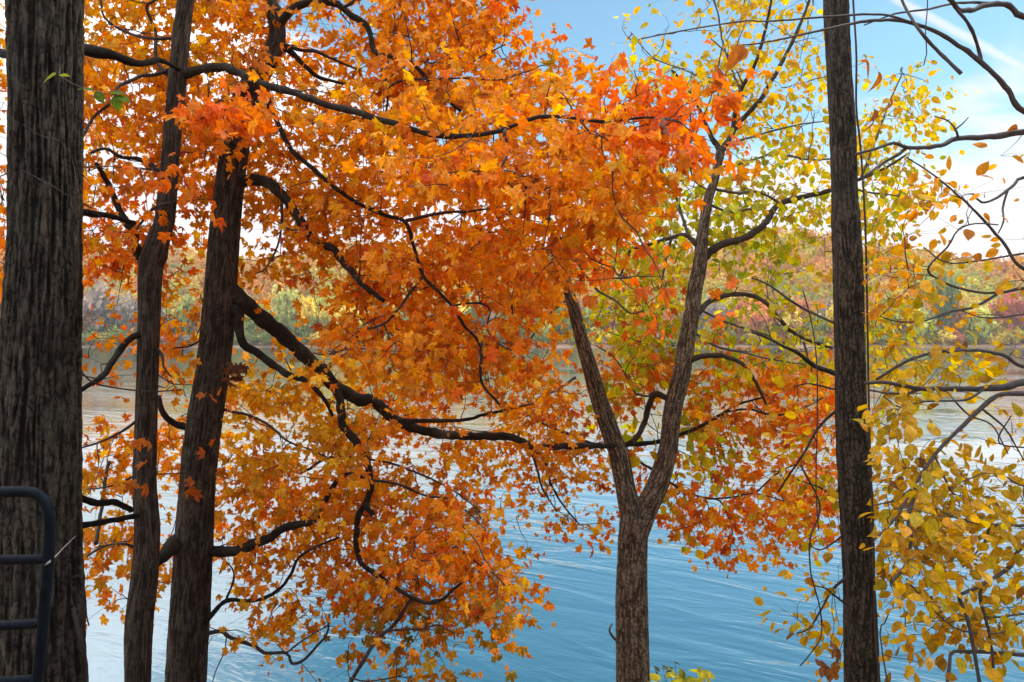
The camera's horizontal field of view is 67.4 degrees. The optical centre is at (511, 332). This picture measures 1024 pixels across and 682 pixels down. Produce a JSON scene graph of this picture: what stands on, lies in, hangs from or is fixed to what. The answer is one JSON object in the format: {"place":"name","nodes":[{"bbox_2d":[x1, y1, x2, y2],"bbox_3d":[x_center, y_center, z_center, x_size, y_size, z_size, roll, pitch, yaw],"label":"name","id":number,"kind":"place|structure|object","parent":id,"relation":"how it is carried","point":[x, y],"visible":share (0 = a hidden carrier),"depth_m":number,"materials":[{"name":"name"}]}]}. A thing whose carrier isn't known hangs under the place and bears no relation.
{"place":"outdoors","nodes":[
{"label":"outdoors","id":0,"kind":"place"},
{"bbox_2d":[0,0,1023,271],"label":"sky","id":1,"kind":"structure","parent":0,"point":[893,46],"materials":[{"name":"blue"}]},
{"bbox_2d":[82,347,1023,681],"bbox_3d":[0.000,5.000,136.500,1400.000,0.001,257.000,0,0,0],"label":"lake water","id":2,"kind":"structure","parent":0,"point":[706,617],"depth_m":15.73,"materials":[{"name":"liquid"}]},
{"bbox_2d":[82,257,1023,346],"bbox_3d":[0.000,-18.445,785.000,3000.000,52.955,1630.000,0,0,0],"label":"ground","id":3,"kind":"structure","parent":0,"point":[604,344],"depth_m":263.64,"materials":[{"name":"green plant"}]},
{"bbox_2d":[82,299,94,343],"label":"shore tree","id":4,"kind":"object","parent":3,"relation":"on","point":[89,315],"visible":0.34,"depth_m":263.98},
{"bbox_2d":[0,0,180,681],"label":"oak tree","id":5,"kind":"object","parent":3,"relation":"on","point":[41,355],"visible":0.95,"depth_m":4.34,"materials":[{"name":"brown plant"}]},
{"bbox_2d":[24,171,74,198],"bbox_3d":[-2.558,-0.815,4.240,0.272,0.156,0.058,0,0,0],"label":"hanging vine","id":6,"kind":"object","parent":5,"relation":"attached to","point":[49,184],"visible":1,"depth_m":4.24,"materials":[{"name":"brown plant"}]},
{"bbox_2d":[23,124,76,191],"bbox_3d":[-2.543,-0.961,4.240,0.316,0.379,0.057,0,0,0],"label":"hanging vine","id":7,"kind":"object","parent":5,"relation":"attached to","point":[64,146],"visible":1,"depth_m":4.25,"materials":[{"name":"brown plant"}]},
{"bbox_2d":[44,70,130,112],"bbox_3d":[-2.287,-1.318,4.107,0.473,0.279,0.147,0,0,16],"label":"climbing sprig","id":8,"kind":"object","parent":5,"relation":"attached to","point":[116,102],"visible":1,"depth_m":4.11,"materials":[{"name":"green plant"}]},
{"bbox_2d":[82,327,103,344],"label":"shore tree","id":9,"kind":"object","parent":3,"relation":"on","point":[88,334],"visible":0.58,"depth_m":263.40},
{"bbox_2d":[83,310,109,343],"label":"shore tree","id":10,"kind":"object","parent":3,"relation":"on","point":[103,329],"visible":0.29,"depth_m":265.12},
{"bbox_2d":[96,331,109,344],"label":"shore tree","id":11,"kind":"object","parent":3,"relation":"on","point":[100,336],"visible":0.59,"depth_m":262.73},
{"bbox_2d":[83,280,122,343],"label":"shore tree","id":12,"kind":"object","parent":3,"relation":"on","point":[98,299],"visible":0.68,"depth_m":263.58,"materials":[{"name":"plant"}]},
{"bbox_2d":[104,324,127,345],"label":"shore tree","id":13,"kind":"object","parent":3,"relation":"on","point":[116,332],"visible":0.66,"depth_m":262.91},
{"bbox_2d":[104,295,128,331],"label":"shore tree","id":14,"kind":"object","parent":3,"relation":"on","point":[113,323],"visible":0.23,"depth_m":267.68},
{"bbox_2d":[114,291,136,332],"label":"shore tree","id":15,"kind":"object","parent":3,"relation":"on","point":[125,308],"visible":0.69,"depth_m":265.79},
{"bbox_2d":[123,330,136,342],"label":"shore tree","id":16,"kind":"object","parent":3,"relation":"on","point":[126,335],"visible":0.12,"depth_m":263.10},
{"bbox_2d":[126,297,137,331],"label":"shore tree","id":17,"kind":"object","parent":3,"relation":"on","point":[133,324],"visible":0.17,"depth_m":265.84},
{"bbox_2d":[160,307,169,331],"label":"shore tree","id":18,"kind":"object","parent":3,"relation":"on","point":[163,312],"visible":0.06,"depth_m":265.58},
{"bbox_2d":[160,334,174,344],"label":"shore tree","id":19,"kind":"object","parent":3,"relation":"on","point":[163,338],"visible":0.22,"depth_m":262.83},
{"bbox_2d":[166,308,189,334],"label":"shore tree","id":20,"kind":"object","parent":3,"relation":"on","point":[174,329],"visible":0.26,"depth_m":266.91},
{"bbox_2d":[173,332,190,344],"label":"shore tree","id":21,"kind":"object","parent":3,"relation":"on","point":[186,337],"visible":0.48,"depth_m":261.57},
{"bbox_2d":[173,294,200,334],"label":"shore tree","id":22,"kind":"object","parent":3,"relation":"on","point":[182,318],"visible":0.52,"depth_m":266.37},
{"bbox_2d":[189,295,201,331],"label":"shore tree","id":23,"kind":"object","parent":3,"relation":"on","point":[200,306],"visible":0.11,"depth_m":266.73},
{"bbox_2d":[234,330,249,344],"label":"shore tree","id":24,"kind":"object","parent":3,"relation":"on","point":[246,333],"visible":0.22,"depth_m":263.07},
{"bbox_2d":[244,315,255,343],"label":"shore tree","id":25,"kind":"object","parent":3,"relation":"on","point":[248,326],"visible":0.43,"depth_m":266.72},
{"bbox_2d":[246,331,261,343],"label":"shore tree","id":26,"kind":"object","parent":3,"relation":"on","point":[253,338],"visible":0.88,"depth_m":263.34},
{"bbox_2d":[252,300,270,343],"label":"shore tree","id":27,"kind":"object","parent":3,"relation":"on","point":[256,327],"visible":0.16,"depth_m":267.27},
{"bbox_2d":[256,331,272,344],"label":"shore tree","id":28,"kind":"object","parent":3,"relation":"on","point":[265,338],"visible":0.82,"depth_m":261.74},
{"bbox_2d":[267,284,297,332],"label":"shore tree","id":29,"kind":"object","parent":3,"relation":"on","point":[284,311],"visible":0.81,"depth_m":263.14,"materials":[{"name":"plant"}]},
{"bbox_2d":[290,328,298,336],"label":"shore tree","id":30,"kind":"object","parent":3,"relation":"on","point":[295,333],"visible":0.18,"depth_m":264.20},
{"bbox_2d":[299,326,311,344],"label":"shore tree","id":31,"kind":"object","parent":3,"relation":"on","point":[301,334],"visible":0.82,"depth_m":263.64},
{"bbox_2d":[295,294,316,344],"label":"shore tree","id":32,"kind":"object","parent":3,"relation":"on","point":[307,304],"visible":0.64,"depth_m":264.84,"materials":[{"name":"plant"}]},
{"bbox_2d":[296,310,322,337],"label":"shore tree","id":33,"kind":"object","parent":3,"relation":"on","point":[309,324],"visible":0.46,"depth_m":263.95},
{"bbox_2d":[309,332,319,343],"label":"shore tree","id":34,"kind":"object","parent":3,"relation":"on","point":[317,336],"visible":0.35,"depth_m":262.07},
{"bbox_2d":[316,306,327,325],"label":"shore tree","id":35,"kind":"object","parent":3,"relation":"on","point":[323,312],"visible":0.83,"depth_m":264.91,"materials":[{"name":"plant"}]},
{"bbox_2d":[316,303,327,328],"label":"shore tree","id":36,"kind":"object","parent":3,"relation":"on","point":[325,304],"visible":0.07,"depth_m":269.54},
{"bbox_2d":[323,305,336,323],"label":"shore tree","id":37,"kind":"object","parent":3,"relation":"on","point":[328,318],"visible":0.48,"depth_m":264.93,"materials":[{"name":"plant"}]},
{"bbox_2d":[325,310,343,343],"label":"shore tree","id":38,"kind":"object","parent":3,"relation":"on","point":[337,316],"visible":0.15,"depth_m":269.84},
{"bbox_2d":[339,305,358,331],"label":"shore tree","id":39,"kind":"object","parent":3,"relation":"on","point":[351,309],"visible":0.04,"depth_m":268.76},
{"bbox_2d":[369,303,386,334],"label":"shore tree","id":40,"kind":"object","parent":3,"relation":"on","point":[381,315],"visible":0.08,"depth_m":264.41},
{"bbox_2d":[0,0,772,681],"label":"maple tree","id":41,"kind":"object","parent":3,"relation":"on","point":[466,150],"visible":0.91,"depth_m":4.83,"materials":[{"name":"orange plant"}]},
{"bbox_2d":[399,295,411,327],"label":"shore tree","id":42,"kind":"object","parent":3,"relation":"on","point":[405,318],"visible":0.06,"depth_m":263.28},
{"bbox_2d":[0,0,840,681],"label":"maple tree","id":43,"kind":"object","parent":3,"relation":"on","point":[450,344],"visible":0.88,"depth_m":5.90,"materials":[{"name":"orange plant"}]},
{"bbox_2d":[458,302,467,313],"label":"shore tree","id":44,"kind":"object","parent":3,"relation":"on","point":[462,309],"visible":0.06,"depth_m":269.34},
{"bbox_2d":[464,300,488,332],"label":"shore tree","id":45,"kind":"object","parent":3,"relation":"on","point":[472,311],"visible":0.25,"depth_m":266.68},
{"bbox_2d":[479,312,504,334],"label":"shore tree","id":46,"kind":"object","parent":3,"relation":"on","point":[489,319],"visible":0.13,"depth_m":265.84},
{"bbox_2d":[494,332,503,343],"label":"shore tree","id":47,"kind":"object","parent":3,"relation":"on","point":[498,335],"visible":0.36,"depth_m":263.49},
{"bbox_2d":[493,312,509,343],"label":"shore tree","id":48,"kind":"object","parent":3,"relation":"on","point":[499,314],"visible":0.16,"depth_m":269.54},
{"bbox_2d":[0,224,1023,340],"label":"hillside woods","id":49,"kind":"object","parent":3,"relation":"on","point":[977,273],"visible":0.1,"depth_m":347.17,"materials":[{"name":"plant"}]},
{"bbox_2d":[520,318,539,338],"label":"shore tree","id":50,"kind":"object","parent":3,"relation":"on","point":[524,321],"visible":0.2,"depth_m":264.48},
{"bbox_2d":[529,333,542,342],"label":"shore tree","id":51,"kind":"object","parent":3,"relation":"on","point":[535,337],"visible":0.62,"depth_m":263.02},
{"bbox_2d":[535,327,550,343],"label":"shore tree","id":52,"kind":"object","parent":3,"relation":"on","point":[543,339],"visible":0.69,"depth_m":262.73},
{"bbox_2d":[537,318,552,334],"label":"shore tree","id":53,"kind":"object","parent":3,"relation":"on","point":[548,326],"visible":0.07,"depth_m":265.08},
{"bbox_2d":[550,307,564,343],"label":"shore tree","id":54,"kind":"object","parent":3,"relation":"on","point":[557,311],"visible":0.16,"depth_m":268.08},
{"bbox_2d":[558,295,571,343],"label":"shore tree","id":55,"kind":"object","parent":3,"relation":"on","point":[569,326],"visible":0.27,"depth_m":265.46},
{"bbox_2d":[566,329,574,344],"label":"shore tree","id":56,"kind":"object","parent":3,"relation":"on","point":[571,339],"visible":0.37,"depth_m":263.32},
{"bbox_2d":[581,306,601,341],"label":"shore tree","id":57,"kind":"object","parent":3,"relation":"on","point":[588,320],"visible":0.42,"depth_m":264.29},
{"bbox_2d":[587,327,605,344],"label":"shore tree","id":58,"kind":"object","parent":3,"relation":"on","point":[594,341],"visible":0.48,"depth_m":263.40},
{"bbox_2d":[592,298,611,343],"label":"shore tree","id":59,"kind":"object","parent":3,"relation":"on","point":[606,318],"visible":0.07,"depth_m":268.30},
{"bbox_2d":[604,313,619,336],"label":"shore tree","id":60,"kind":"object","parent":3,"relation":"on","point":[616,324],"visible":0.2,"depth_m":267.67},
{"bbox_2d":[605,330,624,344],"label":"shore tree","id":61,"kind":"object","parent":3,"relation":"on","point":[608,336],"visible":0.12,"depth_m":264.03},
{"bbox_2d":[625,301,648,336],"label":"shore tree","id":62,"kind":"object","parent":3,"relation":"on","point":[640,327],"visible":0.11,"depth_m":265.84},
{"bbox_2d":[657,309,674,334],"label":"shore tree","id":63,"kind":"object","parent":3,"relation":"on","point":[667,318],"visible":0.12,"depth_m":266.55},
{"bbox_2d":[665,337,676,344],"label":"shore tree","id":64,"kind":"object","parent":3,"relation":"on","point":[674,341],"visible":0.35,"depth_m":262.01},
{"bbox_2d":[648,661,714,681],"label":"bank shrub","id":65,"kind":"object","parent":3,"relation":"on","point":[682,677],"visible":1,"depth_m":6.23,"materials":[{"name":"yellow plant"}]},
{"bbox_2d":[699,326,710,345],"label":"shore tree","id":66,"kind":"object","parent":3,"relation":"on","point":[709,330],"visible":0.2,"depth_m":262.93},
{"bbox_2d":[698,295,721,344],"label":"shore tree","id":67,"kind":"object","parent":3,"relation":"on","point":[710,308],"visible":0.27,"depth_m":265.25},
{"bbox_2d":[716,301,734,334],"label":"shore tree","id":68,"kind":"object","parent":3,"relation":"on","point":[723,308],"visible":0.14,"depth_m":269.06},
{"bbox_2d":[722,330,737,343],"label":"shore tree","id":69,"kind":"object","parent":3,"relation":"on","point":[732,332],"visible":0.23,"depth_m":263.54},
{"bbox_2d":[727,297,748,343],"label":"shore tree","id":70,"kind":"object","parent":3,"relation":"on","point":[737,333],"visible":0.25,"depth_m":269.26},
{"bbox_2d":[738,334,750,344],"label":"shore tree","id":71,"kind":"object","parent":3,"relation":"on","point":[743,342],"visible":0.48,"depth_m":263.57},
{"bbox_2d":[737,296,763,335],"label":"shore tree","id":72,"kind":"object","parent":3,"relation":"on","point":[744,324],"visible":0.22,"depth_m":265.95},
{"bbox_2d":[744,333,761,344],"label":"shore tree","id":73,"kind":"object","parent":3,"relation":"on","point":[752,335],"visible":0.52,"depth_m":262.74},
{"bbox_2d":[530,0,979,681],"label":"forked tree","id":74,"kind":"object","parent":3,"relation":"on","point":[638,514],"visible":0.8,"depth_m":7.37,"materials":[{"name":"yellow plant"}]},
{"bbox_2d":[735,297,776,336],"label":"shore tree","id":75,"kind":"object","parent":3,"relation":"on","point":[757,318],"visible":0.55,"depth_m":262.77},
{"bbox_2d":[758,313,774,332],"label":"shore tree","id":76,"kind":"object","parent":3,"relation":"on","point":[765,331],"visible":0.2,"depth_m":264.59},
{"bbox_2d":[768,296,784,344],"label":"shore tree","id":77,"kind":"object","parent":3,"relation":"on","point":[779,313],"visible":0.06,"depth_m":265.93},
{"bbox_2d":[773,334,790,344],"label":"shore tree","id":78,"kind":"object","parent":3,"relation":"on","point":[783,338],"visible":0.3,"depth_m":263.05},
{"bbox_2d":[770,302,802,337],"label":"shore tree","id":79,"kind":"object","parent":3,"relation":"on","point":[790,325],"visible":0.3,"depth_m":264.44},
{"bbox_2d":[776,307,802,335],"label":"shore tree","id":80,"kind":"object","parent":3,"relation":"on","point":[785,318],"visible":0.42,"depth_m":263.29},
{"bbox_2d":[795,295,812,343],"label":"shore tree","id":81,"kind":"object","parent":3,"relation":"on","point":[803,303],"visible":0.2,"depth_m":269.36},
{"bbox_2d":[799,311,829,343],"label":"shore tree","id":82,"kind":"object","parent":3,"relation":"on","point":[822,325],"visible":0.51,"depth_m":265.95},
{"bbox_2d":[747,0,890,681],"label":"slim tree","id":83,"kind":"object","parent":3,"relation":"on","point":[854,442],"visible":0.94,"depth_m":5.13,"materials":[{"name":"brown plant"}]},
{"bbox_2d":[803,291,818,530],"bbox_3d":[1.943,0.507,5.000,0.102,1.558,0.060,0,0,0],"label":"hanging vine","id":84,"kind":"object","parent":83,"relation":"hanging from","point":[817,413],"visible":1,"depth_m":5.01,"materials":[{"name":"brown plant"}]},
{"bbox_2d":[829,0,849,681],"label":"hanging vine","id":85,"kind":"object","parent":83,"relation":"hanging from","point":[838,435],"visible":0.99,"depth_m":4.97,"materials":[{"name":"brown plant"}]},
{"bbox_2d":[852,0,879,681],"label":"hanging vine","id":86,"kind":"object","parent":83,"relation":"hanging from","point":[867,320],"visible":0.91,"depth_m":4.85,"materials":[{"name":"brown plant"}]},
{"bbox_2d":[815,335,830,343],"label":"shore tree","id":87,"kind":"object","parent":3,"relation":"on","point":[819,339],"visible":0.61,"depth_m":262.30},
{"bbox_2d":[818,296,832,343],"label":"shore tree","id":88,"kind":"object","parent":3,"relation":"on","point":[822,311],"visible":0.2,"depth_m":270.36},
{"bbox_2d":[825,300,833,332],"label":"shore tree","id":89,"kind":"object","parent":3,"relation":"on","point":[827,315],"visible":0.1,"depth_m":266.60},
{"bbox_2d":[825,327,833,343],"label":"shore tree","id":90,"kind":"object","parent":3,"relation":"on","point":[831,335],"visible":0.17,"depth_m":263.88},
{"bbox_2d":[641,0,1023,681],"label":"beech tree","id":91,"kind":"object","parent":3,"relation":"on","point":[911,506],"visible":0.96,"depth_m":4.65,"materials":[{"name":"yellow plant"}]},
{"bbox_2d":[923,0,927,64],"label":"hanging vine","id":92,"kind":"object","parent":91,"relation":"hanging from","point":[925,31],"visible":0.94,"depth_m":4.60,"materials":[{"name":"brown plant"}]},
{"bbox_2d":[865,295,882,343],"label":"shore tree","id":93,"kind":"object","parent":3,"relation":"on","point":[874,299],"visible":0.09,"depth_m":270.26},
{"bbox_2d":[875,327,889,344],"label":"shore tree","id":94,"kind":"object","parent":3,"relation":"on","point":[882,338],"visible":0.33,"depth_m":262.22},
{"bbox_2d":[876,290,903,343],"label":"shore tree","id":95,"kind":"object","parent":3,"relation":"on","point":[896,316],"visible":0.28,"depth_m":266.71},
{"bbox_2d":[895,308,905,334],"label":"shore tree","id":96,"kind":"object","parent":3,"relation":"on","point":[900,329],"visible":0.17,"depth_m":269.39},
{"bbox_2d":[906,302,924,340],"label":"shore tree","id":97,"kind":"object","parent":3,"relation":"on","point":[913,324],"visible":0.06,"depth_m":268.16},
{"bbox_2d":[904,307,937,343],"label":"shore tree","id":98,"kind":"object","parent":3,"relation":"on","point":[921,331],"visible":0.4,"depth_m":263.80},
{"bbox_2d":[917,308,942,343],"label":"shore tree","id":99,"kind":"object","parent":3,"relation":"on","point":[929,314],"visible":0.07,"depth_m":269.03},
{"bbox_2d":[924,329,939,343],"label":"shore tree","id":100,"kind":"object","parent":3,"relation":"on","point":[931,338],"visible":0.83,"depth_m":263.37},
{"bbox_2d":[925,270,960,342],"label":"shore tree","id":101,"kind":"object","parent":3,"relation":"on","point":[948,305],"visible":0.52,"depth_m":263.45,"materials":[{"name":"plant"}]},
{"bbox_2d":[934,316,954,343],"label":"shore tree","id":102,"kind":"object","parent":3,"relation":"on","point":[942,325],"visible":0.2,"depth_m":265.69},
{"bbox_2d":[936,325,956,344],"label":"shore tree","id":103,"kind":"object","parent":3,"relation":"on","point":[948,338],"visible":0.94,"depth_m":262.85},
{"bbox_2d":[947,295,964,343],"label":"shore tree","id":104,"kind":"object","parent":3,"relation":"on","point":[956,319],"visible":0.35,"depth_m":264.96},
{"bbox_2d":[946,330,966,344],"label":"shore tree","id":105,"kind":"object","parent":3,"relation":"on","point":[960,338],"visible":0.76,"depth_m":262.14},
{"bbox_2d":[954,314,975,338],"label":"shore tree","id":106,"kind":"object","parent":3,"relation":"on","point":[965,328],"visible":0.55,"depth_m":264.58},
{"bbox_2d":[961,332,979,344],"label":"shore tree","id":107,"kind":"object","parent":3,"relation":"on","point":[971,338],"visible":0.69,"depth_m":263.69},
{"bbox_2d":[966,299,992,344],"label":"shore tree","id":108,"kind":"object","parent":3,"relation":"on","point":[978,320],"visible":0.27,"depth_m":264.89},
{"bbox_2d":[966,301,998,344],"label":"shore tree","id":109,"kind":"object","parent":3,"relation":"on","point":[985,332],"visible":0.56,"depth_m":263.77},
{"bbox_2d":[977,303,999,343],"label":"shore tree","id":110,"kind":"object","parent":3,"relation":"on","point":[998,313],"visible":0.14,"depth_m":268.99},
{"bbox_2d":[985,335,999,344],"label":"shore tree","id":111,"kind":"object","parent":3,"relation":"on","point":[990,340],"visible":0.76,"depth_m":263.96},
{"bbox_2d":[989,311,1011,334],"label":"shore tree","id":112,"kind":"object","parent":3,"relation":"on","point":[1003,328],"visible":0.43,"depth_m":264.88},
{"bbox_2d":[991,330,1011,343],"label":"shore tree","id":113,"kind":"object","parent":3,"relation":"on","point":[1004,337],"visible":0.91,"depth_m":263.04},
{"bbox_2d":[988,290,1023,344],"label":"shore tree","id":114,"kind":"object","parent":3,"relation":"on","point":[1013,308],"visible":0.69,"depth_m":262.88,"materials":[{"name":"plant"}]},
{"bbox_2d":[1006,324,1023,344],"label":"shore tree","id":115,"kind":"object","parent":3,"relation":"on","point":[1015,339],"visible":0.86,"depth_m":262.88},
{"bbox_2d":[901,333,912,345],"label":"shore tree","id":116,"kind":"object","parent":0,"point":[904,337],"visible":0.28,"depth_m":262.96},
{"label":"tie cord","id":117,"kind":"object","parent":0,"visible":0},
{"bbox_2d":[0,486,55,681],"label":"tube gate","id":118,"kind":"structure","parent":117,"relation":"attached to","point":[40,623],"depth_m":2.44,"materials":[{"name":"metal"}]}
]}

